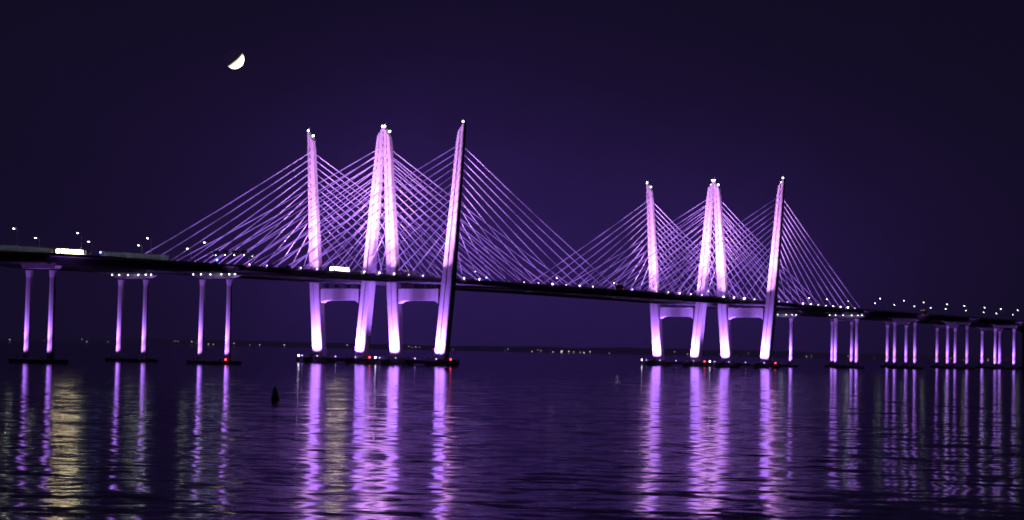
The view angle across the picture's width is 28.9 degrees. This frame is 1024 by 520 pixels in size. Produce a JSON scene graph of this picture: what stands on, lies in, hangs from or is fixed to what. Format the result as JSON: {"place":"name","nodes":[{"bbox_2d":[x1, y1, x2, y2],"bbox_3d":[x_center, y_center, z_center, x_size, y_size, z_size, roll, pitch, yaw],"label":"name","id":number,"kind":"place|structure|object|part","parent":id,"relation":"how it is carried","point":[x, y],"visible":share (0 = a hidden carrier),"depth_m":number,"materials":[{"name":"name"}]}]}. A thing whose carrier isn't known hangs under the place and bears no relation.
{"place":"outdoors","nodes":[
{"label":"outdoors","id":0,"kind":"place"},
{"bbox_2d":[0,335,1021,362],"bbox_3d":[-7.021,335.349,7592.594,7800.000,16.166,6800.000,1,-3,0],"label":"distant shore hills","id":1,"kind":"structure","parent":0,"point":[682,351],"depth_m":4227.68,"materials":[{"name":"black"}]},
{"bbox_2d":[0,341,1023,519],"bbox_3d":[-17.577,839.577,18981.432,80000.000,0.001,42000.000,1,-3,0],"label":"river water","id":2,"kind":"structure","parent":0,"point":[88,431],"depth_m":239.01,"materials":[{"name":"purple liquid"}]},
{"bbox_2d":[271,386,278,399],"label":"channel buoy","id":3,"kind":"object","parent":2,"relation":"in","point":[275,396],"visible":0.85,"depth_m":373.74,"materials":[{"name":"black metal"}]},
{"bbox_2d":[0,121,1023,369],"bbox_3d":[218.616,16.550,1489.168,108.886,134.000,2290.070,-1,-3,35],"label":"cable stayed bridge","id":4,"kind":"structure","parent":2,"relation":"in","point":[446,285],"depth_m":1092.97,"materials":[{"name":"concrete"}]},
{"bbox_2d":[56,248,83,254],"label":"bus","id":5,"kind":"object","parent":4,"relation":"on","point":[67,250],"visible":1,"depth_m":838.88,"materials":[{"name":"paint"}]},
{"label":"windows","id":6,"kind":"part","parent":5,"relation":"part of","materials":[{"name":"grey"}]},
{"bbox_2d":[207,250,252,263],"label":"sign gantry","id":7,"kind":"object","parent":4,"relation":"on","point":[233,252],"visible":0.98,"depth_m":937.31,"materials":[{"name":"metal"}]},
{"bbox_2d":[330,266,348,271],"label":"bus","id":8,"kind":"object","parent":4,"relation":"on","point":[332,268],"visible":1,"depth_m":984.78,"materials":[{"name":"paint"}]},
{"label":"windows","id":9,"kind":"part","parent":8,"relation":"part of","materials":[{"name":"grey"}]},
{"bbox_2d":[402,271,416,275],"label":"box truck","id":10,"kind":"object","parent":4,"relation":"on","point":[409,272],"visible":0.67,"depth_m":1037.92,"materials":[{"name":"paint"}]},
{"bbox_2d":[612,284,623,288],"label":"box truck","id":11,"kind":"object","parent":4,"relation":"on","point":[618,286],"visible":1,"depth_m":1199.10,"materials":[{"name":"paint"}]},
{"bbox_2d":[0,0,1023,357],"label":"sky","id":12,"kind":"structure","parent":0,"point":[894,129],"materials":[{"name":"purple"}]},
{"bbox_2d":[225,50,243,68],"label":"moon","id":13,"kind":"object","parent":12,"relation":"in","point":[234,59],"visible":1,"depth_m":8348.08,"materials":[{"name":"white"}]}
]}

